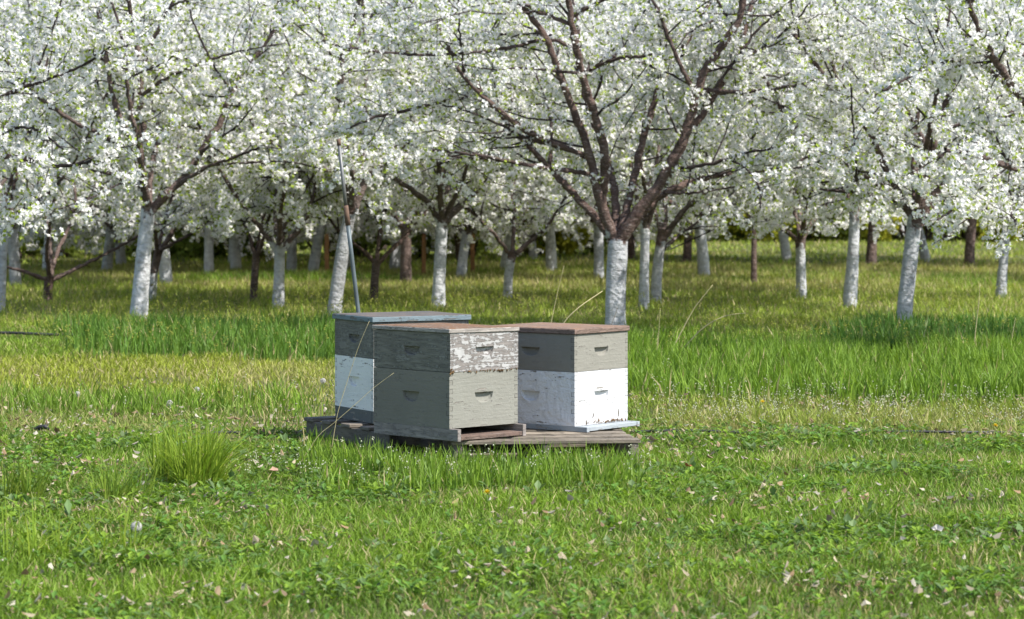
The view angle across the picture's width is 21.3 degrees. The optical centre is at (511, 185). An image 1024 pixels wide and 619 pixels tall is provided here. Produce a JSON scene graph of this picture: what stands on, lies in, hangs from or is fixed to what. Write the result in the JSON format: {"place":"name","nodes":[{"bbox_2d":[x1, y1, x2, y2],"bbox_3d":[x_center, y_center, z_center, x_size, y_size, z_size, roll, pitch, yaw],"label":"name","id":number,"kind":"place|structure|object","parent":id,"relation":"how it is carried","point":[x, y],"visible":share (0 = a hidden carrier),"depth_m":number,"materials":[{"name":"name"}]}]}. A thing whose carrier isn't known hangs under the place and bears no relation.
{"place":"outdoors","nodes":[
{"label":"outdoors","id":0,"kind":"place"},
{"bbox_2d":[34,303,372,363],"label":"tall grass","id":1,"kind":"structure","parent":0,"point":[267,346],"depth_m":20.82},
{"bbox_2d":[0,257,1023,323],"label":"orchard grass","id":2,"kind":"structure","parent":0,"point":[986,274],"depth_m":32.10,"materials":[{"name":"plant"}]},
{"bbox_2d":[0,312,1023,429],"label":"meadow grass","id":3,"kind":"structure","parent":0,"point":[146,365],"depth_m":17.69,"materials":[{"name":"plant"}]},
{"bbox_2d":[0,223,1023,618],"bbox_3d":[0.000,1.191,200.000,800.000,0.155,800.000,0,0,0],"label":"ground","id":4,"kind":"structure","parent":0,"point":[738,251],"depth_m":17.40,"materials":[{"name":"plant"}]},
{"bbox_2d":[18,229,38,255],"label":"shrub","id":5,"kind":"object","parent":4,"relation":"on","point":[23,247],"visible":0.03,"depth_m":46.94,"materials":[{"name":"green plant"}]},
{"bbox_2d":[0,454,61,501],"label":"grass tussock","id":6,"kind":"object","parent":4,"relation":"on","point":[23,488],"depth_m":10.62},
{"bbox_2d":[0,331,72,335],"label":"irrigation hose","id":7,"kind":"object","parent":4,"relation":"on","point":[13,332],"visible":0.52,"depth_m":22.21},
{"bbox_2d":[2,178,102,262],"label":"cherry tree","id":8,"kind":"object","parent":4,"relation":"on","point":[95,244],"visible":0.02,"depth_m":44.16,"materials":[{"name":"white plant"}]},
{"bbox_2d":[0,0,106,218],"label":"cherry tree","id":9,"kind":"object","parent":4,"relation":"on","point":[4,180],"visible":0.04,"depth_m":32.35,"materials":[{"name":"white plant"}]},
{"bbox_2d":[22,227,88,256],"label":"shrub","id":10,"kind":"object","parent":4,"relation":"on","point":[28,253],"visible":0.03,"depth_m":47.86,"materials":[{"name":"green plant"}]},
{"bbox_2d":[36,220,100,256],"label":"shrub","id":11,"kind":"object","parent":4,"relation":"on","point":[74,251],"visible":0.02,"depth_m":47.80,"materials":[{"name":"green plant"}]},
{"bbox_2d":[0,495,166,564],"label":"grass tussock","id":12,"kind":"object","parent":4,"relation":"on","point":[31,545],"depth_m":9.02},
{"bbox_2d":[0,0,180,244],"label":"cherry tree","id":13,"kind":"object","parent":4,"relation":"on","point":[9,151],"visible":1,"depth_m":19.10,"materials":[{"name":"white plant"}]},
{"bbox_2d":[0,0,193,268],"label":"cherry tree","id":14,"kind":"object","parent":4,"relation":"on","point":[183,232],"depth_m":40.16,"materials":[{"name":"white plant"}]},
{"bbox_2d":[2,4,227,264],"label":"cherry tree","id":15,"kind":"object","parent":4,"relation":"on","point":[120,256],"visible":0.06,"depth_m":42.54,"materials":[{"name":"white plant"}]},
{"bbox_2d":[0,0,245,285],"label":"cherry tree","id":16,"kind":"object","parent":4,"relation":"on","point":[13,254],"visible":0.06,"depth_m":33.98,"materials":[{"name":"white plant"}]},
{"bbox_2d":[0,0,249,211],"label":"cherry tree","id":17,"kind":"object","parent":4,"relation":"on","point":[100,204],"depth_m":36.30,"materials":[{"name":"white plant"}]},
{"bbox_2d":[86,447,173,507],"bbox_3d":[-1.462,1.134,10.684,0.485,0.237,0.561,0,0,0],"label":"grass tussock","id":18,"kind":"object","parent":4,"relation":"on","point":[123,490],"depth_m":10.59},
{"bbox_2d":[25,40,242,251],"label":"cherry tree","id":19,"kind":"object","parent":4,"relation":"on","point":[74,233],"visible":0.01,"depth_m":44.44,"materials":[{"name":"white plant"}]},
{"bbox_2d":[130,521,141,532],"bbox_3d":[-1.306,1.210,9.462,0.041,0.086,0.041,0,0,0],"label":"dandelion clock","id":20,"kind":"object","parent":4,"relation":"on","point":[133,525],"visible":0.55,"depth_m":9.45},
{"bbox_2d":[0,0,273,311],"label":"cherry tree","id":21,"kind":"object","parent":4,"relation":"on","point":[12,181],"visible":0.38,"depth_m":26.95,"materials":[{"name":"white plant"}]},
{"bbox_2d":[0,14,280,300],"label":"cherry tree","id":22,"kind":"object","parent":4,"relation":"on","point":[50,278],"visible":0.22,"depth_m":29.31,"materials":[{"name":"white plant"}]},
{"bbox_2d":[114,228,197,256],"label":"shrub","id":23,"kind":"object","parent":4,"relation":"on","point":[173,250],"visible":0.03,"depth_m":48.01,"materials":[{"name":"green plant"}]},
{"bbox_2d":[0,0,317,270],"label":"cherry tree","id":24,"kind":"object","parent":4,"relation":"on","point":[107,260],"visible":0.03,"depth_m":39.33,"materials":[{"name":"white plant"}]},
{"bbox_2d":[140,419,185,484],"bbox_3d":[-1.436,1.105,11.351,0.255,0.297,0.251,0,0,0],"label":"grass tussock","id":25,"kind":"object","parent":4,"relation":"on","point":[161,470],"depth_m":11.30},
{"bbox_2d":[0,369,327,442],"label":"tall grass","id":26,"kind":"structure","parent":4,"relation":"on","point":[280,395],"depth_m":14.85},
{"bbox_2d":[54,0,323,272],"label":"cherry tree","id":27,"kind":"object","parent":4,"relation":"on","point":[208,253],"visible":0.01,"depth_m":38.46,"materials":[{"name":"white plant"}]},
{"bbox_2d":[32,0,346,298],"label":"cherry tree","id":28,"kind":"object","parent":4,"relation":"on","point":[122,233],"visible":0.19,"depth_m":29.19,"materials":[{"name":"white plant"}]},
{"bbox_2d":[0,0,382,284],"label":"cherry tree","id":29,"kind":"object","parent":4,"relation":"on","point":[165,271],"visible":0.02,"depth_m":33.77,"materials":[{"name":"white plant"}]},
{"bbox_2d":[145,418,266,491],"bbox_3d":[-1.230,1.093,11.136,0.534,0.321,0.590,0,0,0],"label":"grass tussock","id":30,"kind":"object","parent":4,"relation":"on","point":[191,467],"depth_m":11.09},
{"bbox_2d":[3,0,416,269],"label":"cherry tree","id":31,"kind":"object","parent":4,"relation":"on","point":[235,256],"depth_m":39.96,"materials":[{"name":"white plant"}]},
{"bbox_2d":[0,0,430,315],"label":"cherry tree","id":32,"kind":"object","parent":4,"relation":"on","point":[140,113],"visible":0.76,"depth_m":24.75,"materials":[{"name":"white plant"}]},
{"bbox_2d":[170,228,263,258],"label":"shrub","id":33,"kind":"object","parent":4,"relation":"on","point":[198,248],"visible":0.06,"depth_m":46.76,"materials":[{"name":"green plant"}]},
{"bbox_2d":[44,1,392,261],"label":"cherry tree","id":34,"kind":"object","parent":4,"relation":"on","point":[330,232],"visible":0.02,"depth_m":43.08,"materials":[{"name":"white plant"}]},
{"bbox_2d":[202,431,302,437],"bbox_3d":[-1.156,1.216,13.274,0.735,0.026,0.081,0,0,9],"label":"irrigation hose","id":35,"kind":"object","parent":4,"relation":"on","point":[228,432],"visible":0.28,"depth_m":13.32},
{"bbox_2d":[213,235,313,256],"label":"shrub","id":36,"kind":"object","parent":4,"relation":"on","point":[301,247],"visible":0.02,"depth_m":47.27,"materials":[{"name":"green plant"}]},
{"bbox_2d":[64,0,472,307],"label":"cherry tree","id":37,"kind":"object","parent":4,"relation":"on","point":[287,213],"visible":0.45,"depth_m":26.37,"materials":[{"name":"white plant"}]},
{"bbox_2d":[192,18,421,254],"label":"cherry tree","id":38,"kind":"object","parent":4,"relation":"on","point":[414,249],"depth_m":44.46,"materials":[{"name":"white plant"}]},
{"bbox_2d":[17,0,631,314],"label":"cherry tree","id":39,"kind":"object","parent":4,"relation":"on","point":[338,279],"visible":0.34,"depth_m":25.97,"materials":[{"name":"white plant"}]},
{"bbox_2d":[325,234,328,271],"bbox_3d":[-2.550,1.006,37.500,0.060,0.675,0.060,0,0,0],"label":"wooden stake","id":40,"kind":"object","parent":4,"relation":"on","point":[326,251],"visible":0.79,"depth_m":37.47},
{"bbox_2d":[168,2,489,300],"bbox_3d":[-2.092,-0.528,29.393,2.752,3.664,4.730,0,0,-28],"label":"cherry tree","id":41,"kind":"object","parent":4,"relation":"on","point":[259,206],"visible":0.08,"depth_m":29.29,"materials":[{"name":"white plant"}]},
{"bbox_2d":[181,7,476,272],"bbox_3d":[-2.734,-1.136,38.998,6.120,4.883,4.443,0,0,34],"label":"cherry tree","id":42,"kind":"object","parent":4,"relation":"on","point":[291,256],"depth_m":38.93,"materials":[{"name":"white plant"}]},
{"bbox_2d":[275,219,391,256],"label":"shrub","id":43,"kind":"object","parent":4,"relation":"on","point":[332,253],"visible":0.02,"depth_m":47.34,"materials":[{"name":"green plant"}]},
{"bbox_2d":[297,211,390,256],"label":"shrub","id":44,"kind":"object","parent":4,"relation":"on","point":[371,246],"visible":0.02,"depth_m":46.76,"materials":[{"name":"green plant"}]},
{"bbox_2d":[336,139,360,312],"bbox_3d":[-0.787,0.529,13.750,0.200,1.530,0.026,0,0,0],"label":"metal pole","id":45,"kind":"object","parent":4,"relation":"on","point":[350,245],"visible":0.71,"depth_m":13.74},
{"bbox_2d":[332,325,367,444],"bbox_3d":[-0.722,0.926,12.050,0.184,0.654,0.003,0,0,0],"label":"dry stalk","id":46,"kind":"object","parent":4,"relation":"on","point":[344,390],"visible":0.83,"depth_m":12.05,"materials":[{"name":"plant"}]},
{"bbox_2d":[136,0,589,271],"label":"cherry tree","id":47,"kind":"object","parent":4,"relation":"on","point":[315,255],"visible":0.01,"depth_m":38.42,"materials":[{"name":"white plant"}]},
{"bbox_2d":[221,1,505,267],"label":"cherry tree","id":48,"kind":"object","parent":4,"relation":"on","point":[358,230],"depth_m":41.10,"materials":[{"name":"white plant"}]},
{"bbox_2d":[155,0,597,282],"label":"cherry tree","id":49,"kind":"object","parent":4,"relation":"on","point":[405,261],"visible":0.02,"depth_m":34.92,"materials":[{"name":"white plant"}]},
{"bbox_2d":[160,0,607,301],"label":"cherry tree","id":50,"kind":"object","parent":4,"relation":"on","point":[376,262],"visible":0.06,"depth_m":29.29,"materials":[{"name":"white plant"}]},
{"bbox_2d":[237,209,545,257],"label":"cherry tree","id":51,"kind":"object","parent":4,"relation":"on","point":[450,230],"visible":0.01,"depth_m":44.20,"materials":[{"name":"white plant"}]},
{"bbox_2d":[118,0,671,307],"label":"cherry tree","id":52,"kind":"object","parent":4,"relation":"on","point":[443,213],"visible":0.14,"depth_m":27.75,"materials":[{"name":"white plant"}]},
{"bbox_2d":[304,416,497,456],"bbox_3d":[-0.534,1.183,12.932,0.595,0.128,0.850,0,0,-31],"label":"pallet","id":53,"kind":"object","parent":4,"relation":"on","point":[347,430],"visible":0.27,"depth_m":12.77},
{"bbox_2d":[332,311,470,423],"bbox_3d":[-0.512,0.865,13.065,0.568,0.505,0.433,0,0,-30],"label":"beehive","id":54,"kind":"object","parent":53,"relation":"on","point":[350,328],"visible":0.48,"depth_m":12.93,"materials":[{"name":"grey paint"}]},
{"bbox_2d":[211,0,605,269],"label":"cherry tree","id":55,"kind":"object","parent":4,"relation":"on","point":[395,256],"depth_m":39.95,"materials":[{"name":"white plant"}]},
{"bbox_2d":[422,233,425,273],"bbox_3d":[-1.232,1.006,38.000,0.060,0.675,0.060,0,0,0],"label":"wooden stake","id":56,"kind":"object","parent":4,"relation":"on","point":[423,252],"visible":0.79,"depth_m":37.97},
{"bbox_2d":[386,231,486,256],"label":"shrub","id":57,"kind":"object","parent":4,"relation":"on","point":[420,248],"visible":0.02,"depth_m":47.51,"materials":[{"name":"green plant"}]},
{"bbox_2d":[240,437,678,481],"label":"grass","id":58,"kind":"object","parent":4,"relation":"on","point":[410,457],"visible":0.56,"depth_m":11.44,"materials":[{"name":"green plant"}]},
{"bbox_2d":[411,204,507,257],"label":"shrub","id":59,"kind":"object","parent":4,"relation":"on","point":[477,250],"visible":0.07,"depth_m":46.47,"materials":[{"name":"green plant"}]},
{"bbox_2d":[330,195,593,260],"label":"cherry tree","id":60,"kind":"object","parent":4,"relation":"on","point":[458,241],"depth_m":44.89,"materials":[{"name":"white plant"}]},
{"bbox_2d":[470,233,474,272],"bbox_3d":[-0.558,1.006,38.600,0.060,0.675,0.060,0,0,0],"label":"wooden stake","id":61,"kind":"object","parent":4,"relation":"on","point":[472,256],"visible":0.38,"depth_m":38.57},
{"bbox_2d":[294,423,652,499],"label":"tall grass","id":62,"kind":"structure","parent":4,"relation":"on","point":[612,468],"depth_m":11.28,"materials":[{"name":"plant"}]},
{"bbox_2d":[323,0,648,276],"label":"cherry tree","id":63,"kind":"object","parent":4,"relation":"on","point":[462,261],"visible":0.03,"depth_m":36.96,"materials":[{"name":"white plant"}]},
{"bbox_2d":[292,0,713,297],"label":"cherry tree","id":64,"kind":"object","parent":4,"relation":"on","point":[497,197],"visible":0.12,"depth_m":30.18,"materials":[{"name":"white plant"}]},
{"bbox_2d":[0,402,1023,618],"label":"short grass","id":65,"kind":"structure","parent":4,"relation":"on","point":[283,518],"depth_m":9.59,"materials":[{"name":"plant"}]},
{"bbox_2d":[0,416,1023,618],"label":"clover","id":66,"kind":"object","parent":4,"relation":"on","point":[424,581],"visible":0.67,"depth_m":9.49,"materials":[{"name":"green plant"}]},
{"bbox_2d":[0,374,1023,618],"bbox_3d":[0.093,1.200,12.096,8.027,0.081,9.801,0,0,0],"label":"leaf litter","id":67,"kind":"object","parent":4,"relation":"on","point":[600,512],"visible":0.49,"depth_m":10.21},
{"bbox_2d":[0,279,1023,357],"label":"yellow weeds","id":68,"kind":"object","parent":4,"relation":"on","point":[366,302],"visible":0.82,"depth_m":25.66,"materials":[{"name":"green plant"}]},
{"bbox_2d":[3,427,1023,568],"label":"dock weeds","id":69,"kind":"object","parent":4,"relation":"on","point":[501,549],"visible":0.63,"depth_m":10.50,"materials":[{"name":"green plant"}]},
{"bbox_2d":[16,358,1023,430],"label":"seed head weeds","id":70,"kind":"object","parent":4,"relation":"on","point":[799,390],"visible":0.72,"depth_m":14.54,"materials":[{"name":"green plant"}]},
{"bbox_2d":[377,187,679,258],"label":"cherry tree","id":71,"kind":"object","parent":4,"relation":"on","point":[534,251],"visible":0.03,"depth_m":44.72,"materials":[{"name":"white plant"}]},
{"bbox_2d":[475,208,595,256],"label":"shrub","id":72,"kind":"object","parent":4,"relation":"on","point":[568,247],"visible":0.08,"depth_m":46.68,"materials":[{"name":"green plant"}]},
{"bbox_2d":[442,428,639,462],"bbox_3d":[0.093,1.183,12.485,0.845,0.128,1.080,0,0,-6],"label":"pallet","id":73,"kind":"object","parent":4,"relation":"on","point":[619,436],"visible":0.38,"depth_m":12.13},
{"bbox_2d":[372,322,525,441],"bbox_3d":[-0.282,0.871,12.209,0.425,0.492,0.569,0,0,-43],"label":"beehive","id":74,"kind":"object","parent":73,"relation":"on","point":[456,382],"visible":1,"depth_m":12.07,"materials":[{"name":"grey paint"}]},
{"bbox_2d":[498,322,639,432],"bbox_3d":[0.246,0.884,12.664,0.586,0.468,0.464,0,0,38],"label":"beehive","id":75,"kind":"object","parent":73,"relation":"on","point":[572,377],"visible":0.9,"depth_m":12.47,"materials":[{"name":"white paint"}]},
{"bbox_2d":[375,4,734,267],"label":"cherry tree","id":76,"kind":"object","parent":4,"relation":"on","point":[504,254],"visible":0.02,"depth_m":40.17,"materials":[{"name":"white plant"}]},
{"bbox_2d":[444,0,737,269],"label":"cherry tree","id":77,"kind":"object","parent":4,"relation":"on","point":[551,259],"visible":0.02,"depth_m":39.42,"materials":[{"name":"white plant"}]},
{"bbox_2d":[540,207,656,253],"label":"shrub","id":78,"kind":"object","parent":4,"relation":"on","point":[588,248],"depth_m":47.94,"materials":[{"name":"green plant"}]},
{"bbox_2d":[253,0,947,324],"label":"cherry tree","id":79,"kind":"object","parent":4,"relation":"on","point":[617,229],"visible":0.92,"depth_m":22.59,"materials":[{"name":"white plant"}]},
{"bbox_2d":[493,191,766,258],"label":"cherry tree","id":80,"kind":"object","parent":4,"relation":"on","point":[631,246],"visible":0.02,"depth_m":45.31,"materials":[{"name":"white plant"}]},
{"bbox_2d":[454,0,862,277],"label":"cherry tree","id":81,"kind":"object","parent":4,"relation":"on","point":[596,236],"visible":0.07,"depth_m":36.91,"materials":[{"name":"white plant"}]},
{"bbox_2d":[577,4,745,261],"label":"cherry tree","id":82,"kind":"object","parent":4,"relation":"on","point":[687,250],"depth_m":43.94,"materials":[{"name":"white plant"}]},
{"bbox_2d":[437,0,902,274],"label":"cherry tree","id":83,"kind":"object","parent":4,"relation":"on","point":[702,256],"depth_m":37.42,"materials":[{"name":"white plant"}]},
{"bbox_2d":[498,0,905,308],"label":"cherry tree","id":84,"kind":"object","parent":4,"relation":"on","point":[632,132],"visible":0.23,"depth_m":26.85,"materials":[{"name":"white plant"}]},
{"bbox_2d":[684,313,742,346],"bbox_3d":[1.409,1.084,19.500,0.523,0.344,0.009,0,0,0],"label":"dry stalk","id":85,"kind":"object","parent":4,"relation":"on","point":[708,324],"visible":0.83,"depth_m":19.50,"materials":[{"name":"plant"}]},
{"bbox_2d":[656,206,784,240],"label":"shrub","id":86,"kind":"object","parent":4,"relation":"on","point":[746,232],"visible":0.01,"depth_m":54.87,"materials":[{"name":"green plant"}]},
{"bbox_2d":[505,1,967,302],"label":"cherry tree","id":87,"kind":"object","parent":4,"relation":"on","point":[662,217],"visible":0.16,"depth_m":28.98,"materials":[{"name":"white plant"}]},
{"bbox_2d":[640,51,877,282],"bbox_3d":[3.195,-0.518,34.615,3.529,3.643,4.836,0,0,0],"label":"cherry tree","id":88,"kind":"object","parent":4,"relation":"on","point":[754,259],"visible":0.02,"depth_m":34.56,"materials":[{"name":"white plant"}]},
{"bbox_2d":[625,3,907,260],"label":"cherry tree","id":89,"kind":"object","parent":4,"relation":"on","point":[784,246],"depth_m":43.96,"materials":[{"name":"white plant"}]},
{"bbox_2d":[721,224,813,240],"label":"shrub","id":90,"kind":"object","parent":4,"relation":"on","point":[743,236],"visible":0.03,"depth_m":56.01,"materials":[{"name":"green plant"}]},
{"bbox_2d":[709,199,847,240],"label":"shrub","id":91,"kind":"object","parent":4,"relation":"on","point":[738,237],"visible":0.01,"depth_m":55.40,"materials":[{"name":"green plant"}]},
{"bbox_2d":[579,0,986,296],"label":"cherry tree","id":92,"kind":"object","parent":4,"relation":"on","point":[803,227],"visible":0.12,"depth_m":30.09,"materials":[{"name":"white plant"}]},
{"bbox_2d":[553,0,1023,325],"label":"cherry tree","id":93,"kind":"object","parent":4,"relation":"on","point":[803,70],"visible":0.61,"depth_m":22.80,"materials":[{"name":"white plant"}]},
{"bbox_2d":[744,198,902,241],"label":"shrub","id":94,"kind":"object","parent":4,"relation":"on","point":[789,238],"depth_m":54.81,"materials":[{"name":"green plant"}]},
{"bbox_2d":[630,429,1019,434],"bbox_3d":[1.617,1.216,13.408,2.069,0.026,0.101,0,0,-1],"label":"irrigation hose","id":95,"kind":"object","parent":4,"relation":"on","point":[919,431],"visible":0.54,"depth_m":13.39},
{"bbox_2d":[631,0,1023,306],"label":"cherry tree","id":96,"kind":"object","parent":4,"relation":"on","point":[851,273],"visible":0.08,"depth_m":27.93,"materials":[{"name":"white plant"}]},
{"bbox_2d":[787,213,895,240],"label":"shrub","id":97,"kind":"object","parent":4,"relation":"on","point":[841,237],"visible":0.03,"depth_m":55.03,"materials":[{"name":"green plant"}]},
{"bbox_2d":[688,2,1008,263],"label":"cherry tree","id":98,"kind":"object","parent":4,"relation":"on","point":[871,252],"visible":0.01,"depth_m":41.94,"materials":[{"name":"white plant"}]},
{"bbox_2d":[723,27,1021,261],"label":"cherry tree","id":99,"kind":"object","parent":4,"relation":"on","point":[924,254],"visible":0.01,"depth_m":44.00,"materials":[{"name":"white plant"}]},
{"bbox_2d":[813,0,1023,297],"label":"cherry tree","id":100,"kind":"object","parent":4,"relation":"on","point":[1002,271],"visible":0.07,"depth_m":30.45,"materials":[{"name":"white plant"}]},
{"bbox_2d":[817,0,1020,265],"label":"cherry tree","id":101,"kind":"object","parent":4,"relation":"on","point":[969,251],"visible":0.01,"depth_m":41.43,"materials":[{"name":"white plant"}]},
{"bbox_2d":[859,173,985,241],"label":"shrub","id":102,"kind":"object","parent":4,"relation":"on","point":[883,234],"visible":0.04,"depth_m":54.57,"materials":[{"name":"green plant"}]},
{"bbox_2d":[821,0,1023,214],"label":"cherry tree","id":103,"kind":"object","parent":4,"relation":"on","point":[955,105],"visible":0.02,"depth_m":36.82,"materials":[{"name":"white plant"}]},
{"bbox_2d":[892,214,963,239],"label":"shrub","id":104,"kind":"object","parent":4,"relation":"on","point":[900,232],"visible":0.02,"depth_m":56.82,"materials":[{"name":"green plant"}]},
{"bbox_2d":[843,0,1023,257],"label":"cherry tree","id":105,"kind":"object","parent":4,"relation":"on","point":[951,61],"visible":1,"depth_m":19.12,"materials":[{"name":"white plant"}]},
{"bbox_2d":[930,168,1023,241],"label":"shrub","id":106,"kind":"object","parent":4,"relation":"on","point":[963,235],"visible":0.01,"depth_m":54.74,"materials":[{"name":"green plant"}]},
{"bbox_2d":[940,169,1023,241],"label":"shrub","id":107,"kind":"object","parent":4,"relation":"on","point":[981,230],"depth_m":54.15,"materials":[{"name":"plant"}]},
{"bbox_2d":[7,230,1023,268],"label":"distant grass","id":108,"kind":"structure","parent":0,"point":[450,259],"depth_m":46.37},
{"bbox_2d":[618,317,1023,407],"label":"tall grass","id":109,"kind":"structure","parent":0,"point":[941,363],"depth_m":17.10,"materials":[{"name":"plant"}]},
{"bbox_2d":[807,307,1023,351],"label":"tall grass","id":110,"kind":"structure","parent":0,"point":[870,322],"depth_m":21.60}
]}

